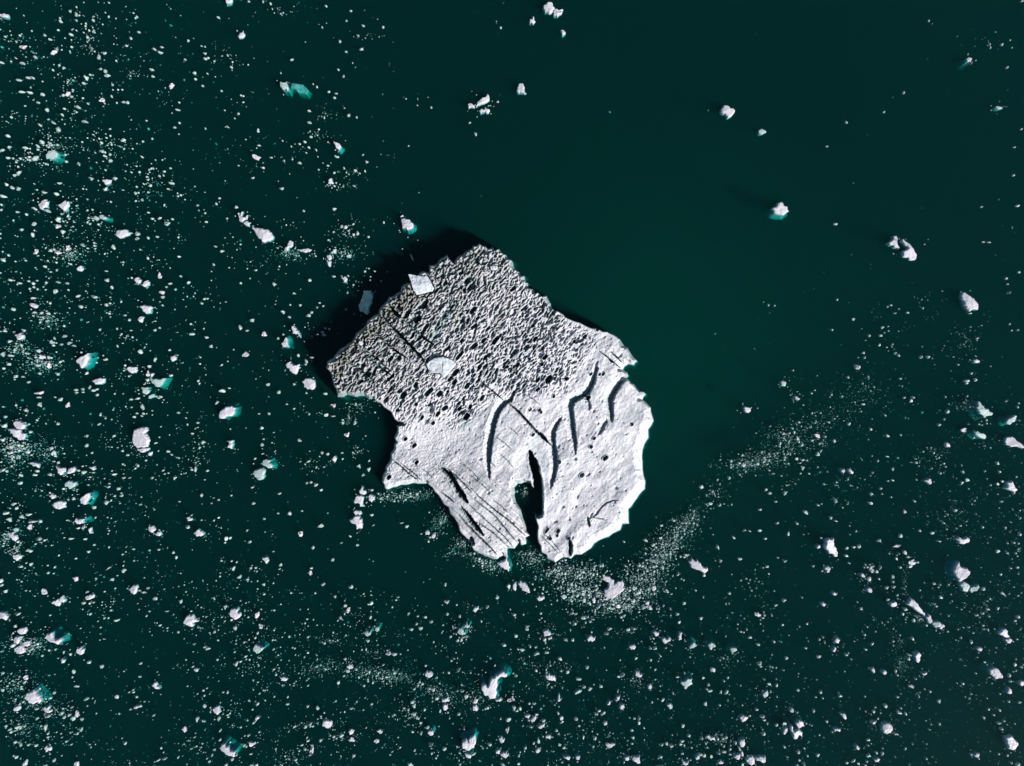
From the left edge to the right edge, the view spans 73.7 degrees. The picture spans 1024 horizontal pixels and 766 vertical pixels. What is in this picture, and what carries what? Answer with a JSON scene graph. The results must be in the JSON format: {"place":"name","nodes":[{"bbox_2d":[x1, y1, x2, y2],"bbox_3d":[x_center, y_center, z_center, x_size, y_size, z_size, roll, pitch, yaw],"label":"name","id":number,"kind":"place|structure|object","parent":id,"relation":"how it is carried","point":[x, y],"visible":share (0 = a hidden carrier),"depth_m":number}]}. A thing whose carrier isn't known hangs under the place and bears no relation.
{"place":"outdoors","nodes":[
{"label":"outdoors","id":0,"kind":"place"},
{"bbox_2d":[0,0,1023,765],"bbox_3d":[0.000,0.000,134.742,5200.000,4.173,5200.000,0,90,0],"label":"water","id":1,"kind":"structure","parent":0,"point":[654,238],"depth_m":135.67},
{"bbox_2d":[496,555,512,571],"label":"ice block","id":2,"kind":"object","parent":1,"relation":"on","point":[503,562],"depth_m":128.33},
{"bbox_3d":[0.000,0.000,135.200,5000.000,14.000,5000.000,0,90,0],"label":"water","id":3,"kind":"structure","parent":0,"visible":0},
{"bbox_2d":[0,610,8,619],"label":"ice floe","id":4,"kind":"object","parent":3,"relation":"on","point":[4,615],"visible":1,"depth_m":128.14},
{"bbox_2d":[8,531,17,540],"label":"ice floe","id":5,"kind":"object","parent":3,"relation":"on","point":[13,535],"visible":1,"depth_m":128.11},
{"bbox_2d":[13,552,21,560],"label":"ice floe","id":6,"kind":"object","parent":3,"relation":"on","point":[17,556],"visible":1,"depth_m":128.10},
{"bbox_2d":[8,428,28,439],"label":"ice floe","id":7,"kind":"object","parent":3,"relation":"on","point":[19,434],"visible":1,"depth_m":128.16},
{"bbox_2d":[14,644,25,653],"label":"ice floe","id":8,"kind":"object","parent":3,"relation":"on","point":[20,649],"visible":1,"depth_m":128.00},
{"bbox_2d":[13,420,27,429],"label":"ice floe","id":9,"kind":"object","parent":3,"relation":"on","point":[18,424],"visible":1,"depth_m":128.04},
{"bbox_2d":[15,333,25,339],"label":"ice floe","id":10,"kind":"object","parent":3,"relation":"on","point":[20,336],"visible":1,"depth_m":128.10},
{"bbox_2d":[17,625,27,633],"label":"ice floe","id":11,"kind":"object","parent":3,"relation":"on","point":[23,630],"visible":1,"depth_m":128.04},
{"bbox_2d":[25,682,51,703],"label":"ice floe","id":12,"kind":"object","parent":3,"relation":"on","point":[33,695],"visible":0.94,"depth_m":128.46},
{"bbox_2d":[38,199,48,210],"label":"ice floe","id":13,"kind":"object","parent":3,"relation":"on","point":[43,205],"visible":1,"depth_m":128.01},
{"bbox_2d":[44,704,52,712],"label":"ice floe","id":14,"kind":"object","parent":3,"relation":"on","point":[48,708],"visible":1,"depth_m":128.15},
{"bbox_2d":[46,150,64,165],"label":"ice floe","id":15,"kind":"object","parent":3,"relation":"on","point":[52,155],"visible":0.98,"depth_m":128.74},
{"bbox_2d":[44,625,70,643],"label":"ice floe","id":16,"kind":"object","parent":3,"relation":"on","point":[59,634],"visible":1,"depth_m":129.11},
{"bbox_2d":[52,500,66,508],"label":"ice floe","id":17,"kind":"object","parent":3,"relation":"on","point":[60,504],"visible":1,"depth_m":128.01},
{"bbox_2d":[56,465,66,474],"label":"ice floe","id":18,"kind":"object","parent":3,"relation":"on","point":[62,470],"visible":1,"depth_m":128.10},
{"bbox_2d":[58,200,69,211],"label":"ice floe","id":19,"kind":"object","parent":3,"relation":"on","point":[65,205],"visible":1,"depth_m":128.02},
{"bbox_2d":[64,480,77,488],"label":"ice floe","id":20,"kind":"object","parent":3,"relation":"on","point":[69,484],"visible":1,"depth_m":128.09},
{"bbox_2d":[66,465,77,473],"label":"ice floe","id":21,"kind":"object","parent":3,"relation":"on","point":[73,469],"visible":1,"depth_m":128.11},
{"bbox_2d":[76,645,85,654],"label":"ice floe","id":22,"kind":"object","parent":3,"relation":"on","point":[80,650],"visible":1,"depth_m":128.10},
{"bbox_2d":[74,514,94,523],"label":"ice floe","id":23,"kind":"object","parent":3,"relation":"on","point":[81,519],"visible":0.98,"depth_m":129.26},
{"bbox_2d":[76,351,97,370],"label":"ice floe","id":24,"kind":"object","parent":3,"relation":"on","point":[85,360],"visible":0.98,"depth_m":128.71},
{"bbox_2d":[80,489,99,504],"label":"ice floe","id":25,"kind":"object","parent":3,"relation":"on","point":[87,498],"visible":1,"depth_m":128.88},
{"bbox_2d":[93,377,105,384],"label":"ice floe","id":26,"kind":"object","parent":3,"relation":"on","point":[100,380],"visible":1,"depth_m":128.07},
{"bbox_2d":[99,215,112,223],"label":"ice floe","id":27,"kind":"object","parent":3,"relation":"on","point":[108,219],"visible":1,"depth_m":129.09},
{"bbox_2d":[115,230,132,238],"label":"ice floe","id":28,"kind":"object","parent":3,"relation":"on","point":[120,234],"visible":1,"depth_m":128.06},
{"bbox_2d":[127,366,137,373],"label":"ice floe","id":29,"kind":"object","parent":3,"relation":"on","point":[133,369],"visible":1,"depth_m":128.06},
{"bbox_2d":[129,584,138,593],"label":"ice floe","id":30,"kind":"object","parent":3,"relation":"on","point":[134,588],"visible":1,"depth_m":128.07},
{"bbox_2d":[132,426,149,447],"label":"ice floe","id":31,"kind":"object","parent":3,"relation":"on","point":[141,438],"visible":1,"depth_m":127.98},
{"bbox_2d":[137,447,150,452],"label":"ice floe","id":32,"kind":"object","parent":3,"relation":"on","point":[144,450],"visible":1,"depth_m":128.15},
{"bbox_2d":[140,304,153,314],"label":"ice floe","id":33,"kind":"object","parent":3,"relation":"on","point":[147,309],"visible":1,"depth_m":128.08},
{"bbox_2d":[141,386,156,394],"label":"ice floe","id":34,"kind":"object","parent":3,"relation":"on","point":[147,389],"visible":0.89,"depth_m":128.69},
{"bbox_2d":[149,376,172,389],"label":"ice floe","id":35,"kind":"object","parent":3,"relation":"on","point":[161,382],"visible":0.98,"depth_m":128.91},
{"bbox_2d":[183,613,198,626],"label":"ice floe","id":36,"kind":"object","parent":3,"relation":"on","point":[190,620],"visible":1,"depth_m":127.98},
{"bbox_2d":[194,528,204,535],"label":"ice floe","id":37,"kind":"object","parent":3,"relation":"on","point":[199,532],"visible":1,"depth_m":128.07},
{"bbox_2d":[213,704,221,714],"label":"ice floe","id":38,"kind":"object","parent":3,"relation":"on","point":[217,709],"visible":1,"depth_m":128.12},
{"bbox_2d":[219,403,241,418],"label":"ice floe","id":39,"kind":"object","parent":3,"relation":"on","point":[229,411],"visible":1,"depth_m":128.43},
{"bbox_2d":[227,440,234,448],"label":"ice floe","id":40,"kind":"object","parent":3,"relation":"on","point":[231,444],"visible":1,"depth_m":128.25},
{"bbox_2d":[220,735,242,756],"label":"ice floe","id":41,"kind":"object","parent":3,"relation":"on","point":[234,747],"visible":0.98,"depth_m":128.96},
{"bbox_2d":[228,606,241,619],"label":"ice floe","id":42,"kind":"object","parent":3,"relation":"on","point":[234,613],"visible":1,"depth_m":128.03},
{"bbox_2d":[238,211,248,222],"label":"ice floe","id":43,"kind":"object","parent":3,"relation":"on","point":[242,218],"visible":1,"depth_m":128.19},
{"bbox_2d":[252,468,265,479],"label":"ice floe","id":44,"kind":"object","parent":3,"relation":"on","point":[258,473],"visible":1,"depth_m":127.92},
{"bbox_2d":[253,638,269,653],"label":"ice floe","id":45,"kind":"object","parent":3,"relation":"on","point":[260,646],"visible":1,"depth_m":128.61},
{"bbox_2d":[252,227,274,242],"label":"ice floe","id":46,"kind":"object","parent":3,"relation":"on","point":[264,235],"visible":1,"depth_m":127.99},
{"bbox_2d":[261,456,277,468],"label":"ice floe","id":47,"kind":"object","parent":3,"relation":"on","point":[268,462],"visible":1,"depth_m":128.62},
{"bbox_2d":[280,82,292,97],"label":"ice floe","id":48,"kind":"object","parent":3,"relation":"on","point":[285,87],"visible":1,"depth_m":128.80},
{"bbox_2d":[282,335,293,348],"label":"ice floe","id":49,"kind":"object","parent":3,"relation":"on","point":[288,342],"visible":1,"depth_m":129.29},
{"bbox_2d":[284,240,293,252],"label":"ice floe","id":50,"kind":"object","parent":3,"relation":"on","point":[289,246],"visible":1,"depth_m":128.18},
{"bbox_2d":[286,361,300,373],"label":"ice floe","id":51,"kind":"object","parent":3,"relation":"on","point":[294,368],"visible":1,"depth_m":127.95},
{"bbox_2d":[291,325,300,334],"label":"ice floe","id":52,"kind":"object","parent":3,"relation":"on","point":[295,330],"visible":1,"depth_m":128.10},
{"bbox_2d":[290,83,311,98],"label":"sunken ice slab","id":53,"kind":"structure","parent":3,"relation":"on","point":[302,91],"depth_m":128.92},
{"bbox_2d":[302,378,315,389],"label":"ice floe","id":54,"kind":"object","parent":3,"relation":"on","point":[309,383],"visible":1,"depth_m":128.11},
{"bbox_2d":[322,718,332,727],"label":"ice floe","id":55,"kind":"object","parent":3,"relation":"on","point":[327,723],"visible":1,"depth_m":128.00},
{"bbox_2d":[333,141,344,154],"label":"ice floe","id":56,"kind":"object","parent":3,"relation":"on","point":[340,148],"visible":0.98,"depth_m":128.78},
{"bbox_2d":[349,514,362,528],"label":"ice floe","id":57,"kind":"object","parent":3,"relation":"on","point":[357,520],"visible":1,"depth_m":127.92},
{"bbox_2d":[354,494,364,506],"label":"ice floe","id":58,"kind":"object","parent":3,"relation":"on","point":[359,499],"visible":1,"depth_m":128.00},
{"bbox_2d":[358,290,373,314],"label":"ice floe","id":59,"kind":"object","parent":3,"relation":"on","point":[365,304],"visible":1,"depth_m":128.18},
{"bbox_2d":[364,625,374,635],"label":"ice floe","id":60,"kind":"object","parent":3,"relation":"on","point":[368,631],"visible":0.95,"depth_m":129.12},
{"bbox_2d":[401,218,416,234],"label":"ice floe","id":61,"kind":"object","parent":3,"relation":"on","point":[409,226],"visible":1,"depth_m":128.06},
{"bbox_2d":[427,722,435,735],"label":"ice floe","id":62,"kind":"object","parent":3,"relation":"on","point":[430,730],"visible":0.96,"depth_m":129.06},
{"bbox_2d":[457,622,467,634],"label":"ice floe","id":63,"kind":"object","parent":3,"relation":"on","point":[462,630],"visible":0.94,"depth_m":128.88},
{"bbox_2d":[464,616,471,627],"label":"ice floe","id":64,"kind":"object","parent":3,"relation":"on","point":[468,623],"visible":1,"depth_m":129.27},
{"bbox_2d":[460,727,478,750],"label":"ice floe","id":65,"kind":"object","parent":3,"relation":"on","point":[469,738],"visible":1,"depth_m":128.34},
{"bbox_2d":[475,94,489,107],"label":"ice floe","id":66,"kind":"object","parent":3,"relation":"on","point":[483,100],"visible":1,"depth_m":128.03},
{"bbox_2d":[479,107,489,114],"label":"ice floe","id":67,"kind":"object","parent":3,"relation":"on","point":[485,111],"visible":1,"depth_m":128.16},
{"bbox_2d":[326,243,654,562],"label":"iceberg","id":68,"kind":"object","parent":3,"relation":"on","point":[560,396],"visible":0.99,"depth_m":125.34},
{"bbox_2d":[408,274,433,295],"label":"ice block","id":69,"kind":"object","parent":68,"relation":"on","point":[422,285],"depth_m":123.61},
{"bbox_2d":[426,357,455,377],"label":"ice block","id":70,"kind":"object","parent":68,"relation":"on","point":[443,366],"depth_m":123.86},
{"bbox_2d":[480,661,511,698],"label":"ice floe","id":71,"kind":"object","parent":3,"relation":"on","point":[490,682],"visible":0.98,"depth_m":128.75},
{"bbox_2d":[0,0,1023,765],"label":"brash ice","id":72,"kind":"structure","parent":3,"relation":"on","point":[564,572],"depth_m":128.20},
{"bbox_2d":[516,83,525,94],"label":"ice floe","id":73,"kind":"object","parent":3,"relation":"on","point":[520,89],"visible":1,"depth_m":128.01},
{"bbox_2d":[517,579,529,592],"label":"ice floe","id":74,"kind":"object","parent":3,"relation":"on","point":[523,585],"visible":1,"depth_m":128.03},
{"bbox_2d":[542,628,553,635],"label":"ice floe","id":75,"kind":"object","parent":3,"relation":"on","point":[546,632],"visible":1,"depth_m":128.08},
{"bbox_2d":[542,2,554,14],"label":"ice floe","id":76,"kind":"object","parent":3,"relation":"on","point":[548,8],"visible":1,"depth_m":127.98},
{"bbox_2d":[544,671,555,680],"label":"ice floe","id":77,"kind":"object","parent":3,"relation":"on","point":[550,676],"visible":1,"depth_m":128.15},
{"bbox_2d":[552,9,562,18],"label":"ice floe","id":78,"kind":"object","parent":3,"relation":"on","point":[556,13],"visible":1,"depth_m":128.16},
{"bbox_2d":[602,574,623,599],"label":"ice floe","id":79,"kind":"object","parent":3,"relation":"on","point":[612,590],"visible":1,"depth_m":128.04},
{"bbox_2d":[631,754,639,763],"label":"ice floe","id":80,"kind":"object","parent":3,"relation":"on","point":[636,758],"visible":1,"depth_m":128.07},
{"bbox_2d":[661,635,670,643],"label":"ice floe","id":81,"kind":"object","parent":3,"relation":"on","point":[666,639],"visible":1,"depth_m":128.12},
{"bbox_2d":[673,628,681,639],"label":"ice floe","id":82,"kind":"object","parent":3,"relation":"on","point":[677,634],"visible":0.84,"depth_m":129.51},
{"bbox_2d":[675,672,691,688],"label":"ice floe","id":83,"kind":"object","parent":3,"relation":"on","point":[685,680],"visible":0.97,"depth_m":128.83},
{"bbox_2d":[684,636,696,648],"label":"ice floe","id":84,"kind":"object","parent":3,"relation":"on","point":[690,643],"visible":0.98,"depth_m":129.17},
{"bbox_2d":[687,557,707,572],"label":"ice floe","id":85,"kind":"object","parent":3,"relation":"on","point":[695,564],"visible":1,"depth_m":128.00},
{"bbox_2d":[703,635,714,649],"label":"ice floe","id":86,"kind":"object","parent":3,"relation":"on","point":[709,643],"visible":1,"depth_m":129.08},
{"bbox_2d":[719,105,734,119],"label":"ice floe","id":87,"kind":"object","parent":3,"relation":"on","point":[726,112],"visible":1,"depth_m":127.95},
{"bbox_2d":[725,640,736,652],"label":"ice floe","id":88,"kind":"object","parent":3,"relation":"on","point":[730,646],"visible":1,"depth_m":129.25},
{"bbox_2d":[737,736,744,747],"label":"ice floe","id":89,"kind":"object","parent":3,"relation":"on","point":[740,741],"visible":1,"depth_m":128.13},
{"bbox_2d":[738,713,748,721],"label":"ice floe","id":90,"kind":"object","parent":3,"relation":"on","point":[742,717],"visible":1,"depth_m":128.15},
{"bbox_2d":[742,406,751,412],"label":"ice floe","id":91,"kind":"object","parent":3,"relation":"on","point":[745,409],"visible":1,"depth_m":128.12},
{"bbox_2d":[743,755,754,765],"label":"ice floe","id":92,"kind":"object","parent":3,"relation":"on","point":[749,759],"visible":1,"depth_m":127.97},
{"bbox_2d":[753,753,765,762],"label":"ice floe","id":93,"kind":"object","parent":3,"relation":"on","point":[759,757],"visible":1,"depth_m":128.08},
{"bbox_2d":[764,202,788,219],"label":"ice floe","id":94,"kind":"object","parent":3,"relation":"on","point":[779,210],"visible":1,"depth_m":128.47},
{"bbox_2d":[782,716,801,738],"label":"ice floe","id":95,"kind":"object","parent":3,"relation":"on","point":[794,731],"visible":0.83,"depth_m":128.63},
{"bbox_2d":[788,711,803,727],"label":"ice floe","id":96,"kind":"object","parent":3,"relation":"on","point":[799,723],"visible":1,"depth_m":129.05},
{"bbox_2d":[821,537,837,556],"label":"ice floe","id":97,"kind":"object","parent":3,"relation":"on","point":[828,546],"visible":1,"depth_m":128.01},
{"bbox_2d":[879,720,892,733],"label":"ice floe","id":98,"kind":"object","parent":3,"relation":"on","point":[886,727],"visible":1,"depth_m":128.00},
{"bbox_2d":[885,239,898,249],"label":"ice floe","id":99,"kind":"object","parent":3,"relation":"on","point":[892,243],"visible":1,"depth_m":128.15},
{"bbox_2d":[887,600,896,606],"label":"ice floe","id":100,"kind":"object","parent":3,"relation":"on","point":[892,603],"visible":1,"depth_m":128.17},
{"bbox_2d":[899,239,916,260],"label":"ice floe","id":101,"kind":"object","parent":3,"relation":"on","point":[909,253],"visible":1,"depth_m":128.09},
{"bbox_2d":[903,596,924,615],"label":"ice floe","id":102,"kind":"object","parent":3,"relation":"on","point":[911,602],"visible":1,"depth_m":128.08},
{"bbox_2d":[911,649,920,662],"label":"ice floe","id":103,"kind":"object","parent":3,"relation":"on","point":[916,655],"visible":1,"depth_m":128.14},
{"bbox_2d":[923,611,931,623],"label":"ice floe","id":104,"kind":"object","parent":3,"relation":"on","point":[927,617],"visible":1,"depth_m":128.13},
{"bbox_2d":[930,619,940,626],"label":"ice floe","id":105,"kind":"object","parent":3,"relation":"on","point":[935,623],"visible":1,"depth_m":128.11},
{"bbox_2d":[943,555,969,581],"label":"ice floe","id":106,"kind":"object","parent":3,"relation":"on","point":[956,570],"visible":1,"depth_m":128.62},
{"bbox_2d":[953,536,969,543],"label":"ice floe","id":107,"kind":"object","parent":3,"relation":"on","point":[962,540],"visible":1,"depth_m":128.08},
{"bbox_2d":[956,581,969,591],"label":"ice floe","id":108,"kind":"object","parent":3,"relation":"on","point":[964,586],"visible":1,"depth_m":128.09},
{"bbox_2d":[955,57,971,69],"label":"ice floe","id":109,"kind":"object","parent":3,"relation":"on","point":[961,64],"visible":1,"depth_m":129.46},
{"bbox_2d":[957,292,977,312],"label":"ice floe","id":110,"kind":"object","parent":3,"relation":"on","point":[968,303],"visible":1,"depth_m":127.97},
{"bbox_2d":[968,583,978,592],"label":"ice floe","id":111,"kind":"object","parent":3,"relation":"on","point":[973,587],"visible":1,"depth_m":128.18},
{"bbox_2d":[965,428,985,438],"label":"ice floe","id":112,"kind":"object","parent":3,"relation":"on","point":[970,433],"visible":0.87,"depth_m":128.80},
{"bbox_2d":[965,399,992,419],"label":"ice floe","id":113,"kind":"object","parent":3,"relation":"on","point":[979,410],"visible":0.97,"depth_m":128.75},
{"bbox_2d":[978,661,1002,678],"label":"ice floe","id":114,"kind":"object","parent":3,"relation":"on","point":[993,672],"visible":0.99,"depth_m":128.58},
{"bbox_2d":[995,626,1009,637],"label":"ice floe","id":115,"kind":"object","parent":3,"relation":"on","point":[1002,631],"visible":1,"depth_m":128.12},
{"bbox_2d":[998,413,1016,425],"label":"ice floe","id":116,"kind":"object","parent":3,"relation":"on","point":[1005,419],"visible":1,"depth_m":128.97},
{"bbox_2d":[1002,480,1016,493],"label":"ice floe","id":117,"kind":"object","parent":3,"relation":"on","point":[1008,485],"visible":1,"depth_m":128.04},
{"bbox_2d":[1002,734,1017,749],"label":"ice floe","id":118,"kind":"object","parent":3,"relation":"on","point":[1010,742],"visible":1,"depth_m":127.91},
{"bbox_2d":[1001,436,1023,447],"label":"ice floe","id":119,"kind":"object","parent":3,"relation":"on","point":[1009,441],"visible":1,"depth_m":128.17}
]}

